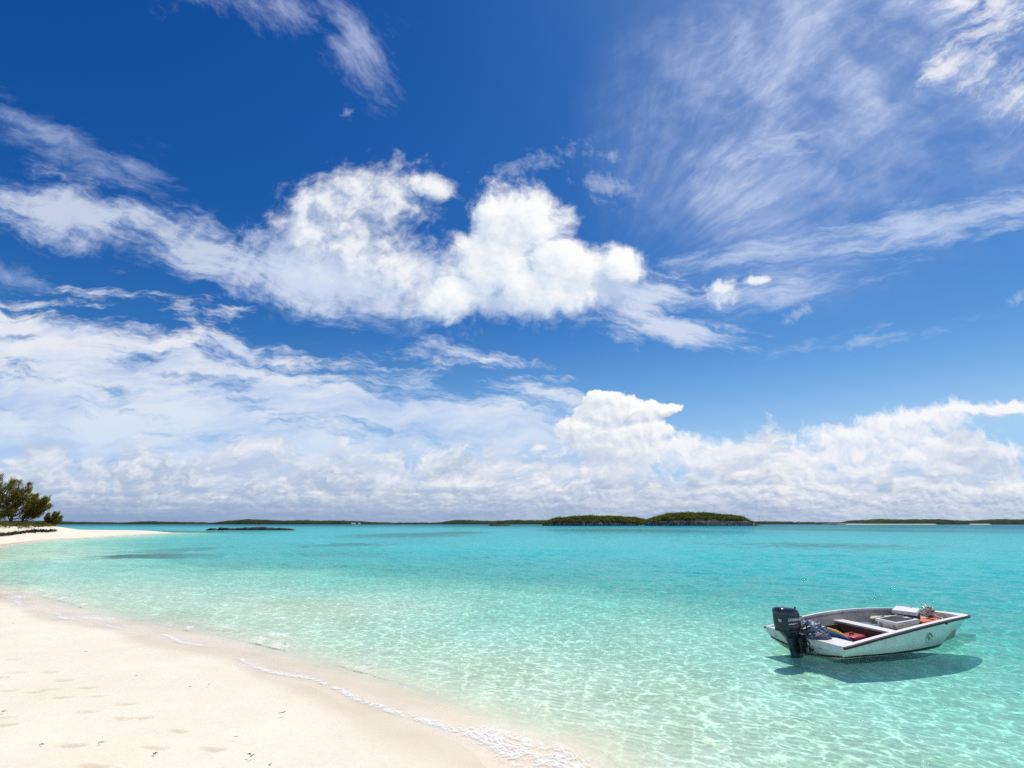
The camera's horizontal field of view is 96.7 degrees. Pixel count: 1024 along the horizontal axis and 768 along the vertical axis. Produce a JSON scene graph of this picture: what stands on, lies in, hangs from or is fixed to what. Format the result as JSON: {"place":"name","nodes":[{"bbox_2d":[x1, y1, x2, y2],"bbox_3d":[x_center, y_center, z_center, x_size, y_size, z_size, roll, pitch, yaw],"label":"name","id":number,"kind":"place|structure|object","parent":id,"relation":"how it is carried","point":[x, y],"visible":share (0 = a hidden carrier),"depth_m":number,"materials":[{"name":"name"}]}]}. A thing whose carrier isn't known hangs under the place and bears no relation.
{"place":"outdoors","nodes":[
{"label":"outdoors","id":0,"kind":"place"},
{"bbox_2d":[13,520,122,523],"bbox_3d":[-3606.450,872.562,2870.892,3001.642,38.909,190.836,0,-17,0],"label":"shore","id":1,"kind":"structure","parent":0,"point":[66,522],"depth_m":2813.74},
{"bbox_2d":[116,521,207,523],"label":"shore","id":2,"kind":"structure","parent":0,"point":[149,522],"depth_m":2515.75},
{"bbox_2d":[195,519,394,524],"bbox_3d":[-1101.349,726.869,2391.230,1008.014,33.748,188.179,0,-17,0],"label":"shore","id":3,"kind":"structure","parent":0,"point":[269,522],"depth_m":2321.31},
{"bbox_2d":[395,520,546,523],"bbox_3d":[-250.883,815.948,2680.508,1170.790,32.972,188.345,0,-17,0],"label":"shore","id":4,"kind":"structure","parent":0,"point":[495,522],"depth_m":2614.59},
{"bbox_2d":[0,525,1023,767],"bbox_3d":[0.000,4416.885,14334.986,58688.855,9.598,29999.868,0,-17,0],"label":"beach","id":5,"kind":"structure","parent":0,"point":[598,672],"depth_m":6.63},
{"bbox_2d":[0,473,23,521],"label":"tree","id":6,"kind":"object","parent":5,"relation":"on","point":[7,488],"visible":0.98,"depth_m":73.66,"materials":[{"name":"green plant"}]},
{"bbox_2d":[2,479,38,523],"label":"tree","id":7,"kind":"object","parent":5,"relation":"on","point":[27,499],"visible":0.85,"depth_m":74.41,"materials":[{"name":"green plant"}]},
{"bbox_2d":[0,520,56,529],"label":"creeper","id":8,"kind":"object","parent":5,"relation":"on","point":[26,524],"visible":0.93,"depth_m":70.80,"materials":[{"name":"green plant"}]},
{"bbox_2d":[0,528,56,536],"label":"seaweed","id":9,"kind":"object","parent":5,"relation":"on","point":[34,530],"visible":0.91,"depth_m":66.45,"materials":[{"name":"brown plant"}]},
{"bbox_2d":[20,492,52,521],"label":"tree","id":10,"kind":"object","parent":5,"relation":"on","point":[40,507],"visible":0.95,"depth_m":75.08,"materials":[{"name":"green plant"}]},
{"bbox_2d":[42,510,63,525],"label":"bush","id":11,"kind":"object","parent":5,"relation":"on","point":[55,518],"visible":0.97,"depth_m":76.59,"materials":[{"name":"green plant"}]},
{"bbox_2d":[0,0,1023,522],"label":"sky","id":12,"kind":"structure","parent":0,"point":[393,261],"materials":[{"name":"blue"}]},
{"bbox_2d":[9,524,1023,767],"bbox_3d":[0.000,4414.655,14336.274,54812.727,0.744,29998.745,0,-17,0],"label":"water","id":13,"kind":"structure","parent":0,"point":[976,568],"depth_m":32.30,"materials":[{"name":"liquid"}]},
{"bbox_2d":[205,528,217,531],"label":"rock reef","id":14,"kind":"object","parent":13,"relation":"in","point":[211,529],"visible":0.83,"depth_m":151.30},
{"bbox_2d":[217,527,294,531],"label":"rock reef","id":15,"kind":"object","parent":13,"relation":"in","point":[251,528],"visible":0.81,"depth_m":150.93},
{"bbox_2d":[488,524,510,525],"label":"rock reef","id":16,"kind":"object","parent":13,"relation":"in","point":[499,525],"visible":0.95,"depth_m":531.55},
{"bbox_2d":[764,606,970,666],"bbox_3d":[6.574,4.465,8.080,4.659,1.143,1.581,5,-17,-17],"label":"skiff","id":17,"kind":"object","parent":13,"relation":"on","point":[784,629],"visible":0.94,"depth_m":7.46,"materials":[{"name":"white paint"}]},
{"bbox_2d":[800,620,831,639],"bbox_3d":[5.066,4.080,7.591,0.510,0.270,0.629,-5,-18,16],"label":"tarpaulin","id":18,"kind":"object","parent":17,"relation":"on","point":[819,631],"visible":0.93,"depth_m":7.47,"materials":[{"name":"blue plastic"}]},
{"bbox_2d":[826,627,852,641],"bbox_3d":[5.398,4.196,7.545,0.486,0.270,0.201,-7,-18,24],"label":"towel","id":19,"kind":"object","parent":17,"relation":"in","point":[834,633],"visible":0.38,"depth_m":7.50,"materials":[{"name":"fabric"}]},
{"bbox_2d":[843,632,866,641],"bbox_3d":[5.904,4.398,7.893,0.400,0.184,0.280,9,-19,-28],"label":"fuel tank","id":20,"kind":"object","parent":17,"relation":"in","point":[853,637],"visible":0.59,"depth_m":7.82,"materials":[{"name":"red plastic"}]},
{"bbox_2d":[875,615,919,632],"bbox_3d":[6.826,4.296,8.039,0.490,0.338,0.394,4,-17,-12],"label":"cool box","id":21,"kind":"object","parent":17,"relation":"in","point":[895,622],"visible":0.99,"depth_m":7.96,"materials":[{"name":"white plastic"}]},
{"bbox_2d":[892,613,919,618],"bbox_3d":[7.500,4.405,8.657,0.360,0.110,0.571,-16,-23,43],"label":"storage box","id":22,"kind":"object","parent":17,"relation":"on","point":[915,617],"visible":0.35,"depth_m":8.46,"materials":[{"name":"grey plastic"}]},
{"bbox_2d":[892,606,919,615],"bbox_3d":[7.487,4.307,8.646,0.370,0.070,0.580,-16,-23,43],"label":"cushion","id":23,"kind":"object","parent":22,"relation":"on","point":[903,610],"visible":1,"depth_m":8.52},
{"bbox_2d":[923,607,934,617],"bbox_3d":[7.981,4.376,8.695,0.068,0.215,0.181,5,-17,-17],"label":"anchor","id":24,"kind":"object","parent":17,"relation":"in","point":[930,616],"visible":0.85,"depth_m":8.67,"materials":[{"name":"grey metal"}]},
{"bbox_2d":[906,603,942,618],"bbox_3d":[7.991,4.332,8.678,0.735,0.216,0.537,10,-20,-29],"label":"rope","id":25,"kind":"object","parent":24,"relation":"attached to","point":[926,609],"visible":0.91,"depth_m":8.68,"materials":[{"name":"grey fabric"}]},
{"bbox_2d":[919,618,939,622],"bbox_3d":[7.703,4.360,8.405,0.549,0.046,0.322,1,-16,-4],"label":"life vest","id":26,"kind":"object","parent":17,"relation":"on","point":[924,620],"visible":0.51,"depth_m":8.37,"materials":[{"name":"orange fabric"}]},
{"bbox_2d":[967,619,1023,640],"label":"anchor line","id":27,"kind":"object","parent":17,"relation":"attached to","point":[994,632],"visible":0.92,"depth_m":8.69,"materials":[{"name":"fabric"}]},
{"bbox_2d":[540,518,638,525],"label":"island","id":28,"kind":"structure","parent":0,"point":[598,523],"depth_m":604.67,"materials":[{"name":"plant"}]},
{"bbox_2d":[542,514,645,524],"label":"shrubs","id":29,"kind":"object","parent":28,"relation":"on","point":[602,518],"visible":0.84,"depth_m":612.40,"materials":[{"name":"green plant"}]},
{"bbox_2d":[637,514,760,525],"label":"island","id":30,"kind":"structure","parent":0,"point":[699,522],"depth_m":583.63,"materials":[{"name":"plant"}]},
{"bbox_2d":[638,511,756,523],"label":"shrubs","id":31,"kind":"object","parent":30,"relation":"on","point":[689,515],"visible":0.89,"depth_m":594.85,"materials":[{"name":"green plant"}]},
{"bbox_2d":[753,521,838,523],"bbox_3d":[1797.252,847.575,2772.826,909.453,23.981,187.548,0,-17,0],"label":"shore","id":32,"kind":"structure","parent":0,"point":[774,522],"depth_m":2711.93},
{"bbox_2d":[816,519,1023,524],"bbox_3d":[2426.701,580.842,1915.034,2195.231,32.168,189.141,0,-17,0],"label":"shore","id":33,"kind":"structure","parent":0,"point":[935,522],"depth_m":1846.26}
]}

